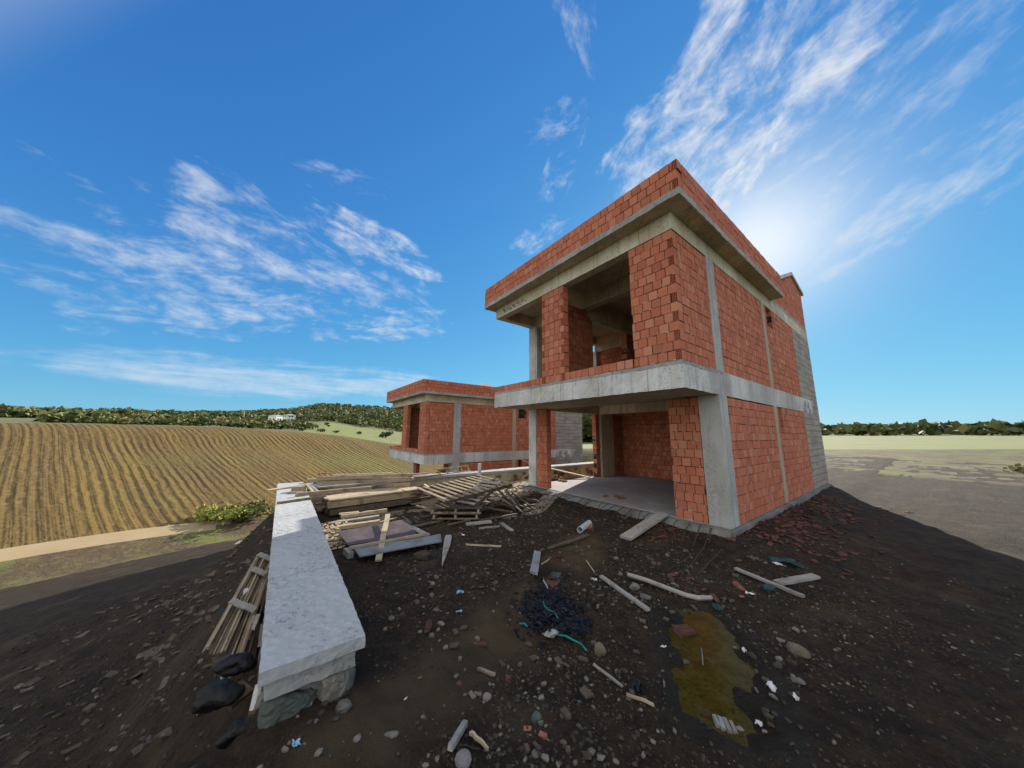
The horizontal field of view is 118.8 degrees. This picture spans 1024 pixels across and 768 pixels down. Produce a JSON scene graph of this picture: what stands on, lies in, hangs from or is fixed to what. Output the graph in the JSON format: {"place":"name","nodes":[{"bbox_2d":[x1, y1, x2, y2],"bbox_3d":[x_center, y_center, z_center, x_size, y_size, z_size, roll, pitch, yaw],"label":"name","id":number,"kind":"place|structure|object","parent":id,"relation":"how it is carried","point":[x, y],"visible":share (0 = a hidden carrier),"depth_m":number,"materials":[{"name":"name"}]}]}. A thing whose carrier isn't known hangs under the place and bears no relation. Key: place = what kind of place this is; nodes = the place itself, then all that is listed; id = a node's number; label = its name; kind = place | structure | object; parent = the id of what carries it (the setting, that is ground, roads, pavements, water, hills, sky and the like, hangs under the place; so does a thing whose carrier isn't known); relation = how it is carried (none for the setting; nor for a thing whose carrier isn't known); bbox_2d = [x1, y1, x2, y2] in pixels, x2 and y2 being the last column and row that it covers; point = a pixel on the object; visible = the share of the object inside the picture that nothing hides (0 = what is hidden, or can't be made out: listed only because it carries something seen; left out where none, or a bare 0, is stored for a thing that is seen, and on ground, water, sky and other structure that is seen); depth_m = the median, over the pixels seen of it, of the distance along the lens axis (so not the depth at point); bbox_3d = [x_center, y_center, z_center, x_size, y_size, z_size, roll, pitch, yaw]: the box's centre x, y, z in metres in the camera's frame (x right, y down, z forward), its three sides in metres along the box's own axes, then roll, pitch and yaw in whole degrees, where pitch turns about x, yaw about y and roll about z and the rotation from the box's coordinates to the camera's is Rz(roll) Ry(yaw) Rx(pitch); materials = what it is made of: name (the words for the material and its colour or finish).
{"place":"outdoors","nodes":[
{"label":"outdoors","id":0,"kind":"place"},
{"bbox_2d":[0,519,231,561],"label":"dirt path","id":1,"kind":"structure","parent":0,"point":[18,552],"depth_m":18.70,"materials":[{"name":"soil"}]},
{"bbox_2d":[0,423,443,548],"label":"ploughed field","id":2,"kind":"structure","parent":0,"point":[62,481],"depth_m":29.80,"materials":[{"name":"soil"}]},
{"bbox_2d":[190,501,252,524],"bbox_3d":[-22.238,9.889,23.150,4.556,1.434,3.838,1,-9,-3],"label":"bush","id":3,"kind":"object","parent":2,"relation":"on","point":[215,511],"visible":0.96,"depth_m":22.73,"materials":[{"name":"green plant"}]},
{"bbox_2d":[337,519,415,545],"bbox_3d":[-2.801,3.034,6.245,1.416,0.040,1.356,5,-10,-26],"label":"plywood sheet","id":4,"kind":"object","parent":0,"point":[372,533],"visible":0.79,"depth_m":6.11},
{"bbox_2d":[375,514,389,561],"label":"wooden board","id":5,"kind":"object","parent":4,"relation":"on","point":[378,558],"visible":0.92,"depth_m":5.79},
{"bbox_2d":[354,534,441,556],"bbox_3d":[-1.982,2.924,5.524,1.561,0.042,0.412,7,-11,-34],"label":"plywood sheet","id":6,"kind":"object","parent":5,"relation":"on","point":[393,546],"visible":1,"depth_m":5.43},
{"bbox_2d":[349,532,426,549],"bbox_3d":[-2.241,2.899,5.620,1.387,0.044,0.064,8,-12,-36],"label":"wooden batten","id":7,"kind":"object","parent":6,"relation":"on","point":[386,541],"visible":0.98,"depth_m":5.56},
{"bbox_2d":[0,455,1023,767],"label":"site ground","id":8,"kind":"structure","parent":0,"point":[962,527],"depth_m":3.56,"materials":[{"name":"soil"}]},
{"bbox_2d":[0,525,271,763],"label":"debris","id":9,"kind":"object","parent":8,"relation":"on","point":[164,733],"visible":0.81,"depth_m":4.80,"materials":[{"name":"stone"}]},
{"bbox_2d":[0,516,272,767],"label":"gravel","id":10,"kind":"structure","parent":8,"relation":"on","point":[149,740],"depth_m":4.26,"materials":[{"name":"gravel"}]},
{"bbox_2d":[191,678,245,713],"bbox_3d":[-2.096,2.250,2.187,0.278,0.157,0.242,-1,-9,9],"label":"plastic bag","id":11,"kind":"object","parent":8,"relation":"on","point":[218,694],"visible":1,"depth_m":2.14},
{"bbox_2d":[225,679,252,710],"bbox_3d":[-2.068,2.334,2.278,0.126,0.035,0.159,28,-2,12],"label":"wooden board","id":12,"kind":"object","parent":11,"relation":"on","point":[248,690],"visible":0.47,"depth_m":2.29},
{"bbox_2d":[214,716,250,748],"bbox_3d":[-1.766,2.286,2.007,0.241,0.151,0.203,2,-9,-7],"label":"plastic bag","id":13,"kind":"object","parent":8,"relation":"on","point":[236,728],"visible":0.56,"depth_m":1.93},
{"bbox_2d":[213,652,256,677],"bbox_3d":[-2.297,2.341,2.552,0.286,0.139,0.200,3,-10,-16],"label":"plastic bag","id":14,"kind":"object","parent":8,"relation":"on","point":[234,664],"visible":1,"depth_m":2.49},
{"bbox_2d":[202,552,269,656],"bbox_3d":[-2.954,2.399,3.365,0.347,0.545,1.576,6,-11,-30],"label":"slat bundle","id":15,"kind":"object","parent":8,"relation":"on","point":[225,636],"visible":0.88,"depth_m":3.16,"materials":[{"name":"wood"}]},
{"bbox_2d":[249,684,262,710],"bbox_3d":[-1.817,2.236,2.153,0.068,0.156,0.119,7,-11,-36],"label":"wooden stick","id":16,"kind":"object","parent":8,"relation":"on","point":[257,692],"visible":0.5,"depth_m":2.15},
{"bbox_2d":[253,482,364,728],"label":"stone wall","id":17,"kind":"structure","parent":8,"relation":"on","point":[313,638],"depth_m":2.34,"materials":[{"name":"concrete"}]},
{"bbox_2d":[277,497,313,503],"bbox_3d":[-4.525,2.436,6.345,0.060,0.050,0.646,-7,-12,38],"label":"wooden batten","id":18,"kind":"object","parent":17,"relation":"on","point":[293,500],"visible":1,"depth_m":6.32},
{"bbox_2d":[294,486,371,496],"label":"timber beam","id":19,"kind":"structure","parent":17,"relation":"on","point":[312,493],"depth_m":7.39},
{"bbox_2d":[321,519,353,549],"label":"wood chips","id":20,"kind":"object","parent":8,"relation":"on","point":[326,529],"visible":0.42,"depth_m":6.31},
{"bbox_2d":[335,698,351,713],"bbox_3d":[-1.119,2.140,2.013,0.096,0.063,0.094,7,-11,-36],"label":"stone","id":21,"kind":"object","parent":8,"relation":"on","point":[344,705],"visible":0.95,"depth_m":1.99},
{"bbox_2d":[343,547,353,558],"bbox_3d":[-2.832,2.923,5.243,0.094,0.105,0.305,9,-12,-41],"label":"timber block","id":22,"kind":"object","parent":8,"relation":"on","point":[348,553],"depth_m":5.17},
{"bbox_2d":[331,515,378,523],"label":"wooden board","id":23,"kind":"object","parent":8,"relation":"on","point":[359,518],"visible":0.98,"depth_m":7.16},
{"bbox_2d":[340,519,379,529],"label":"wooden board","id":24,"kind":"object","parent":8,"relation":"on","point":[358,524],"visible":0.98,"depth_m":6.67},
{"bbox_2d":[340,508,386,517],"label":"timber beam","id":25,"kind":"structure","parent":8,"relation":"on","point":[363,513],"depth_m":7.52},
{"bbox_2d":[329,496,420,515],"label":"timber beam","id":26,"kind":"structure","parent":8,"relation":"on","point":[365,507],"depth_m":8.12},
{"bbox_2d":[327,491,422,508],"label":"timber beam","id":27,"kind":"structure","parent":26,"relation":"on","point":[351,502],"depth_m":8.10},
{"bbox_2d":[327,490,403,501],"bbox_3d":[-3.885,3.008,8.193,1.892,0.044,0.230,9,-12,-41],"label":"wooden board","id":28,"kind":"object","parent":27,"relation":"on","point":[363,495],"visible":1,"depth_m":8.06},
{"bbox_2d":[384,730,398,738],"bbox_3d":[-0.726,2.114,1.825,0.082,0.034,0.047,-1,-9,8],"label":"stone","id":29,"kind":"object","parent":8,"relation":"on","point":[392,734],"visible":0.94,"depth_m":1.82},
{"bbox_2d":[413,550,431,560],"bbox_3d":[-1.545,2.958,5.209,0.277,0.169,0.252,7,-11,-36],"label":"stone","id":30,"kind":"object","parent":8,"relation":"on","point":[423,555],"visible":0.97,"depth_m":5.15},
{"bbox_2d":[442,535,451,565],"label":"wooden board","id":31,"kind":"object","parent":8,"relation":"on","point":[447,542],"visible":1,"depth_m":5.65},
{"bbox_2d":[304,462,593,507],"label":"retaining wall","id":32,"kind":"structure","parent":8,"relation":"on","point":[522,473],"depth_m":12.16,"materials":[{"name":"concrete"}]},
{"bbox_2d":[436,465,470,474],"bbox_3d":[-2.094,3.128,11.006,0.095,0.254,1.588,-7,-12,41],"label":"wooden ladder","id":33,"kind":"object","parent":32,"relation":"on","point":[453,469],"visible":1,"depth_m":10.97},
{"bbox_3d":[-4.402,3.199,9.064,0.124,0.205,0.426,4,-10,-19],"label":"timber block","id":34,"kind":"object","parent":32,"relation":"on","visible":0},
{"bbox_2d":[321,482,409,489],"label":"timber beam","id":35,"kind":"structure","parent":34,"relation":"on","point":[397,484],"depth_m":9.14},
{"bbox_2d":[317,477,411,484],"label":"timber beam","id":36,"kind":"structure","parent":35,"relation":"on","point":[383,480],"depth_m":9.00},
{"bbox_2d":[316,473,413,480],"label":"timber beam","id":37,"kind":"structure","parent":36,"relation":"on","point":[348,477],"depth_m":9.00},
{"bbox_2d":[356,482,395,486],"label":"wooden board","id":38,"kind":"object","parent":35,"relation":"on","point":[375,484],"visible":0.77,"depth_m":8.95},
{"bbox_2d":[318,482,382,487],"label":"wooden board","id":39,"kind":"object","parent":38,"relation":"on","point":[348,484],"visible":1,"depth_m":8.49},
{"bbox_3d":[-4.444,3.010,9.144,2.700,0.164,0.145,4,-10,-19],"label":"timber beam","id":40,"kind":"object","parent":34,"relation":"on","visible":0},
{"bbox_2d":[307,478,350,482],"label":"timber beam","id":41,"kind":"structure","parent":40,"relation":"on","point":[312,480],"depth_m":8.66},
{"bbox_2d":[332,472,391,475],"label":"timber beam","id":42,"kind":"structure","parent":41,"relation":"on","point":[361,474],"depth_m":9.15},
{"bbox_2d":[431,509,479,518],"bbox_3d":[-1.382,3.266,7.766,1.150,0.133,1.021,1,-9,-2],"label":"wooden pallet","id":43,"kind":"object","parent":8,"relation":"on","point":[453,510],"visible":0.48,"depth_m":7.36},
{"bbox_2d":[430,499,482,513],"bbox_3d":[-1.363,3.126,7.772,1.233,0.133,1.058,1,-9,-2],"label":"wooden pallet","id":44,"kind":"object","parent":43,"relation":"on","point":[438,504],"visible":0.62,"depth_m":7.34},
{"bbox_2d":[455,481,499,506],"bbox_3d":[-0.887,2.895,7.987,0.681,0.133,1.103,-6,9,34],"label":"wooden pallet","id":45,"kind":"object","parent":44,"relation":"on","point":[476,503],"visible":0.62,"depth_m":7.75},
{"bbox_2d":[417,475,513,504],"bbox_3d":[-1.310,2.901,8.457,2.014,0.133,1.984,-1,-7,-38],"label":"wooden pallet","id":46,"kind":"object","parent":45,"relation":"on","point":[439,494],"visible":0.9,"depth_m":8.19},
{"bbox_2d":[447,719,467,751],"bbox_3d":[-0.328,2.139,1.850,0.037,0.036,0.235,-2,-23,15],"label":"wooden stick","id":47,"kind":"object","parent":8,"relation":"on","point":[457,736],"visible":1,"depth_m":1.83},
{"bbox_2d":[454,748,471,767],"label":"stone","id":48,"kind":"object","parent":8,"relation":"on","point":[463,759],"visible":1,"depth_m":1.71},
{"bbox_2d":[469,730,488,750],"bbox_3d":[-0.202,2.197,1.869,0.146,0.023,0.023,11,-3,30],"label":"wooden stick","id":49,"kind":"object","parent":8,"relation":"on","point":[476,737],"visible":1,"depth_m":1.87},
{"bbox_2d":[466,520,491,525],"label":"wooden board","id":50,"kind":"object","parent":8,"relation":"on","point":[479,522],"visible":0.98,"depth_m":7.08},
{"bbox_2d":[477,667,495,676],"bbox_3d":[-0.227,2.502,2.637,0.030,0.026,0.273,8,-31,-38],"label":"wooden stick","id":51,"kind":"object","parent":8,"relation":"on","point":[485,671],"visible":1,"depth_m":2.62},
{"bbox_2d":[479,513,517,520],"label":"wooden board","id":52,"kind":"object","parent":8,"relation":"on","point":[502,516],"visible":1,"depth_m":7.51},
{"bbox_2d":[490,480,535,495],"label":"wood chips","id":53,"kind":"object","parent":8,"relation":"on","point":[525,482],"visible":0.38,"depth_m":10.98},
{"bbox_2d":[530,550,540,575],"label":"wooden board","id":54,"kind":"object","parent":8,"relation":"on","point":[534,569],"visible":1,"depth_m":4.94,"materials":[{"name":"grey wood"}]},
{"bbox_2d":[530,710,541,723],"bbox_3d":[0.175,2.425,2.198,0.074,0.063,0.092,-5,-11,31],"label":"stone","id":55,"kind":"object","parent":8,"relation":"on","point":[536,716],"visible":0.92,"depth_m":2.19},
{"bbox_2d":[541,572,561,584],"bbox_3d":[0.654,2.998,4.680,0.563,0.001,0.563,7,-11,-36],"label":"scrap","id":56,"kind":"object","parent":8,"relation":"on","point":[556,575],"visible":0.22,"depth_m":4.70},
{"bbox_2d":[544,629,558,637],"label":"stone","id":57,"kind":"object","parent":8,"relation":"on","point":[552,633],"visible":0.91,"depth_m":3.19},
{"bbox_2d":[505,576,605,645],"bbox_3d":[0.493,2.763,3.816,1.466,0.179,1.376,7,-11,-36],"label":"torn plastic","id":58,"kind":"object","parent":8,"relation":"on","point":[565,621],"visible":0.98,"depth_m":3.56,"materials":[{"name":"plastic"}]},
{"bbox_2d":[547,534,589,549],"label":"wooden board","id":59,"kind":"object","parent":8,"relation":"on","point":[567,542],"visible":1,"depth_m":5.95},
{"bbox_2d":[375,499,785,759],"bbox_3d":[0.467,3.069,5.883,5.722,0.277,6.518,7,-11,-36],"label":"debris","id":60,"kind":"object","parent":8,"relation":"on","point":[586,692],"visible":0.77,"depth_m":3.89,"materials":[{"name":"stone"}]},
{"bbox_2d":[577,520,591,532],"bbox_3d":[1.634,3.197,6.807,0.132,0.145,0.572,-6,-11,35],"label":"drain pipe","id":61,"kind":"object","parent":8,"relation":"on","point":[583,526],"visible":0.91,"depth_m":6.71,"materials":[{"name":"grey plastic"}]},
{"bbox_2d":[594,642,606,655],"bbox_3d":[0.851,2.580,2.930,0.116,0.133,0.099,7,-11,-36],"label":"stone","id":62,"kind":"object","parent":8,"relation":"on","point":[599,648],"visible":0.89,"depth_m":2.91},
{"bbox_2d":[395,502,813,760],"bbox_3d":[0.578,3.009,5.703,5.639,0.274,6.972,7,-11,-36],"label":"debris","id":63,"kind":"object","parent":8,"relation":"on","point":[472,695],"visible":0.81,"depth_m":3.12,"materials":[{"name":"stone"}]},
{"bbox_2d":[593,663,622,687],"bbox_3d":[0.834,2.543,2.650,0.024,0.021,0.287,8,-8,-40],"label":"wooden stick","id":64,"kind":"object","parent":8,"relation":"on","point":[608,675],"visible":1,"depth_m":2.64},
{"bbox_2d":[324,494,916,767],"bbox_3d":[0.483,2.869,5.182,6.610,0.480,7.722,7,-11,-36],"label":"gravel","id":65,"kind":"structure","parent":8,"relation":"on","point":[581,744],"depth_m":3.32,"materials":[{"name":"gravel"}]},
{"bbox_2d":[599,575,649,611],"bbox_3d":[1.482,2.796,4.089,0.068,0.033,0.971,4,-11,-18],"label":"wooden board","id":66,"kind":"object","parent":8,"relation":"on","point":[643,606],"visible":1,"depth_m":4.00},
{"bbox_2d":[631,680,643,692],"bbox_3d":[1.058,2.545,2.554,0.117,0.040,0.137,-14,-11,28],"label":"plastic scrap","id":67,"kind":"object","parent":8,"relation":"on","point":[635,686],"visible":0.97,"depth_m":2.55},
{"bbox_2d":[626,692,653,706],"bbox_3d":[1.013,2.494,2.397,0.203,0.020,0.023,6,-7,17],"label":"wooden stick","id":68,"kind":"object","parent":8,"relation":"on","point":[640,699],"visible":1,"depth_m":2.40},
{"bbox_2d":[620,511,667,540],"bbox_3d":[2.929,3.106,6.666,1.461,0.056,0.254,-8,-3,-34],"label":"wooden plank","id":69,"kind":"object","parent":8,"relation":"on","point":[637,530],"visible":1,"depth_m":6.59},
{"bbox_2d":[485,159,831,545],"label":"unfinished house","id":70,"kind":"structure","parent":8,"relation":"on","point":[670,294],"depth_m":7.91,"materials":[{"name":"brick"}]},
{"bbox_2d":[627,573,712,599],"bbox_3d":[2.134,2.804,4.157,1.055,0.143,0.246,-4,-10,28],"label":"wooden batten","id":71,"kind":"object","parent":8,"relation":"on","point":[676,591],"visible":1,"depth_m":4.08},
{"bbox_2d":[553,516,849,602],"bbox_3d":[4.009,3.041,5.966,6.410,0.291,2.366,6,-10,-29],"label":"brick rubble","id":72,"kind":"object","parent":8,"relation":"on","point":[715,598],"visible":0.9,"depth_m":6.28,"materials":[{"name":"brick"}]},
{"bbox_2d":[669,608,756,747],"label":"puddle","id":73,"kind":"object","parent":8,"relation":"on","point":[705,692],"visible":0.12,"depth_m":2.78,"materials":[{"name":"liquid"}]},
{"bbox_2d":[672,624,695,637],"bbox_3d":[1.905,2.750,3.360,0.198,0.089,0.142,9,-8,-14],"label":"clay brick","id":74,"kind":"object","parent":73,"relation":"in","point":[683,630],"visible":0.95,"depth_m":3.33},
{"bbox_2d":[712,714,743,733],"bbox_3d":[1.634,2.579,2.281,0.196,0.051,0.131,1,-11,18],"label":"ribbed chunk","id":75,"kind":"object","parent":8,"relation":"on","point":[722,723],"visible":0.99,"depth_m":2.27,"materials":[{"name":"concrete"}]},
{"bbox_2d":[761,584,775,591],"bbox_3d":[3.578,2.845,4.228,0.187,0.100,0.116,-1,-9,9],"label":"plastic lump","id":76,"kind":"object","parent":8,"relation":"on","point":[767,587],"visible":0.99,"depth_m":4.20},
{"bbox_2d":[734,567,804,597],"bbox_3d":[3.701,2.870,4.414,0.070,0.036,0.925,3,-11,-16],"label":"wooden board","id":77,"kind":"object","parent":8,"relation":"on","point":[786,589],"visible":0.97,"depth_m":4.35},
{"bbox_2d":[766,556,805,568],"bbox_3d":[4.437,2.887,4.950,0.317,0.060,0.581,8,-13,-43],"label":"netting","id":78,"kind":"object","parent":8,"relation":"on","point":[787,560],"visible":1,"depth_m":4.96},
{"bbox_2d":[773,573,820,585],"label":"wooden board","id":79,"kind":"object","parent":8,"relation":"on","point":[796,579],"visible":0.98,"depth_m":4.38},
{"bbox_2d":[790,677,805,684],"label":"stone","id":80,"kind":"object","parent":8,"relation":"on","point":[799,680],"visible":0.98,"depth_m":2.64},
{"bbox_2d":[786,641,810,659],"bbox_3d":[2.818,2.629,2.988,0.140,0.109,0.202,3,-10,-16],"label":"stone","id":81,"kind":"object","parent":8,"relation":"on","point":[797,650],"visible":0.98,"depth_m":2.96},
{"bbox_2d":[726,494,912,579],"bbox_3d":[7.844,3.291,7.289,7.889,0.304,2.120,7,-11,-36],"label":"brick rubble","id":82,"kind":"object","parent":8,"relation":"on","point":[840,553],"visible":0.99,"depth_m":6.56,"materials":[{"name":"brick"}]},
{"bbox_2d":[1002,463,1023,473],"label":"weeds","id":83,"kind":"object","parent":8,"relation":"on","point":[1016,468],"visible":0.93,"depth_m":18.32,"materials":[{"name":"green plant"}]},
{"bbox_2d":[0,449,1023,588],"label":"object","id":84,"kind":"structure","parent":0,"point":[22,571],"depth_m":19.34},
{"bbox_2d":[223,499,274,521],"bbox_3d":[-20.958,10.168,24.238,3.224,1.446,3.927,7,-11,-36],"label":"bush","id":85,"kind":"object","parent":84,"relation":"on","point":[256,507],"visible":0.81,"depth_m":24.15,"materials":[{"name":"green plant"}]},
{"bbox_2d":[386,379,582,473],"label":"unfinished house","id":86,"kind":"structure","parent":84,"relation":"on","point":[446,424],"depth_m":17.67,"materials":[{"name":"brick"}]},
{"bbox_2d":[0,407,1023,434],"bbox_3d":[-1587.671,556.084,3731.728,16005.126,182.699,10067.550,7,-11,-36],"label":"hill","id":87,"kind":"structure","parent":0,"point":[16,420],"depth_m":176.32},
{"bbox_2d":[93,415,119,423],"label":"shrub","id":88,"kind":"object","parent":87,"relation":"on","point":[109,418],"visible":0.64,"depth_m":55.89,"materials":[{"name":"green plant"}]},
{"bbox_2d":[91,412,131,423],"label":"shrub","id":89,"kind":"object","parent":87,"relation":"on","point":[96,416],"visible":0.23,"depth_m":57.73,"materials":[{"name":"green plant"}]},
{"bbox_2d":[113,416,139,424],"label":"shrub","id":90,"kind":"object","parent":87,"relation":"on","point":[124,421],"visible":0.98,"depth_m":45.35,"materials":[{"name":"green plant"}]},
{"bbox_2d":[139,418,160,424],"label":"shrub","id":91,"kind":"object","parent":87,"relation":"on","point":[148,421],"visible":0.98,"depth_m":48.10,"materials":[{"name":"green plant"}]},
{"bbox_2d":[33,410,300,422],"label":"hillside scrub","id":92,"kind":"object","parent":87,"relation":"on","point":[44,416],"visible":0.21,"depth_m":70.59,"materials":[{"name":"green plant"}]},
{"bbox_2d":[167,415,195,425],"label":"shrub","id":93,"kind":"object","parent":87,"relation":"on","point":[174,420],"visible":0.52,"depth_m":56.23,"materials":[{"name":"green plant"}]},
{"bbox_2d":[188,417,209,425],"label":"shrub","id":94,"kind":"object","parent":87,"relation":"on","point":[200,422],"visible":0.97,"depth_m":54.56,"materials":[{"name":"green plant"}]},
{"bbox_2d":[0,403,401,430],"bbox_3d":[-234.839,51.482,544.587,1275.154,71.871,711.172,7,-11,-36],"label":"hillside scrub","id":95,"kind":"object","parent":87,"relation":"on","point":[5,413],"visible":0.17,"depth_m":331.57,"materials":[{"name":"green plant"}]},
{"bbox_2d":[0,403,402,428],"bbox_3d":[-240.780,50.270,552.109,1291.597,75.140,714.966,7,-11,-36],"label":"wooded hillside","id":96,"kind":"structure","parent":87,"relation":"on","point":[362,415],"depth_m":396.17,"materials":[{"name":"green plant"}]},
{"bbox_2d":[210,418,241,425],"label":"shrub","id":97,"kind":"object","parent":87,"relation":"on","point":[217,422],"visible":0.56,"depth_m":59.88,"materials":[{"name":"green plant"}]},
{"bbox_2d":[229,420,246,427],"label":"shrub","id":98,"kind":"object","parent":87,"relation":"on","point":[237,424],"visible":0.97,"depth_m":54.92,"materials":[{"name":"green plant"}]},
{"bbox_2d":[244,421,266,428],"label":"shrub","id":99,"kind":"object","parent":87,"relation":"on","point":[250,424],"visible":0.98,"depth_m":56.44,"materials":[{"name":"green plant"}]},
{"bbox_2d":[0,0,1023,424],"label":"sky","id":100,"kind":"structure","parent":0,"point":[214,205],"materials":[{"name":"blue"}]},
{"bbox_2d":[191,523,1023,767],"bbox_3d":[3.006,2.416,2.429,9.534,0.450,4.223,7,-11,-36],"label":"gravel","id":101,"kind":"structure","parent":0,"point":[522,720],"depth_m":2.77,"materials":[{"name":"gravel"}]},
{"bbox_2d":[297,422,1023,448],"bbox_3d":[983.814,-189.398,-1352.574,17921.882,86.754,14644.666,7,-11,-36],"label":"meadow","id":102,"kind":"structure","parent":0,"point":[924,442],"depth_m":80.83,"materials":[{"name":"plant"}]},
{"bbox_2d":[582,414,592,441],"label":"valley wood","id":103,"kind":"object","parent":102,"relation":"on","point":[587,436],"visible":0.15,"depth_m":114.13,"materials":[{"name":"green plant"}]},
{"bbox_2d":[820,418,1023,435],"bbox_3d":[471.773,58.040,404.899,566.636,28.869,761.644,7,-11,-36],"label":"distant wood","id":104,"kind":"object","parent":102,"relation":"on","point":[991,427],"visible":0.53,"depth_m":244.33,"materials":[{"name":"green plant"}]},
{"bbox_3d":[-3.874,3.254,8.559,2.337,0.305,0.145,9,-12,-41],"label":"timber beam","id":105,"kind":"object","parent":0,"visible":0},
{"bbox_2d":[323,487,416,499],"bbox_3d":[-3.855,3.060,8.531,2.482,0.044,0.230,9,-12,-41],"label":"wooden board","id":106,"kind":"object","parent":105,"relation":"on","point":[325,498],"visible":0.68,"depth_m":8.34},
{"bbox_3d":[-4.026,3.268,8.650,2.429,0.305,0.144,9,-12,-41],"label":"timber beam","id":107,"kind":"object","parent":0,"visible":0},
{"bbox_2d":[325,486,407,496],"bbox_3d":[-4.056,3.076,8.666,2.204,0.046,0.230,8,-12,-41],"label":"wooden board","id":108,"kind":"object","parent":107,"relation":"on","point":[363,491],"visible":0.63,"depth_m":8.42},
{"label":"wooden board","id":109,"kind":"object","parent":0,"visible":0},
{"bbox_2d":[216,597,260,628],"bbox_3d":[-3.159,2.630,3.495,0.364,0.256,0.408,-1,-9,9],"label":"plastic bag","id":110,"kind":"object","parent":109,"relation":"on","point":[220,614],"visible":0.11,"depth_m":3.39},
{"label":"wooden board","id":111,"kind":"object","parent":109,"relation":"on","visible":0},
{"bbox_2d":[213,618,229,666],"bbox_3d":[-2.961,2.566,3.152,0.088,0.031,1.081,-7,-2,-38],"label":"wooden board","id":112,"kind":"object","parent":111,"relation":"on","point":[220,657],"visible":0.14,"depth_m":2.77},
{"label":"wooden board","id":113,"kind":"object","parent":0,"visible":0},
{"bbox_2d":[245,612,260,657],"bbox_3d":[-2.767,2.662,3.243,0.092,0.031,0.839,5,-7,-36],"label":"wooden board","id":114,"kind":"object","parent":113,"relation":"on","point":[254,647],"visible":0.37,"depth_m":3.08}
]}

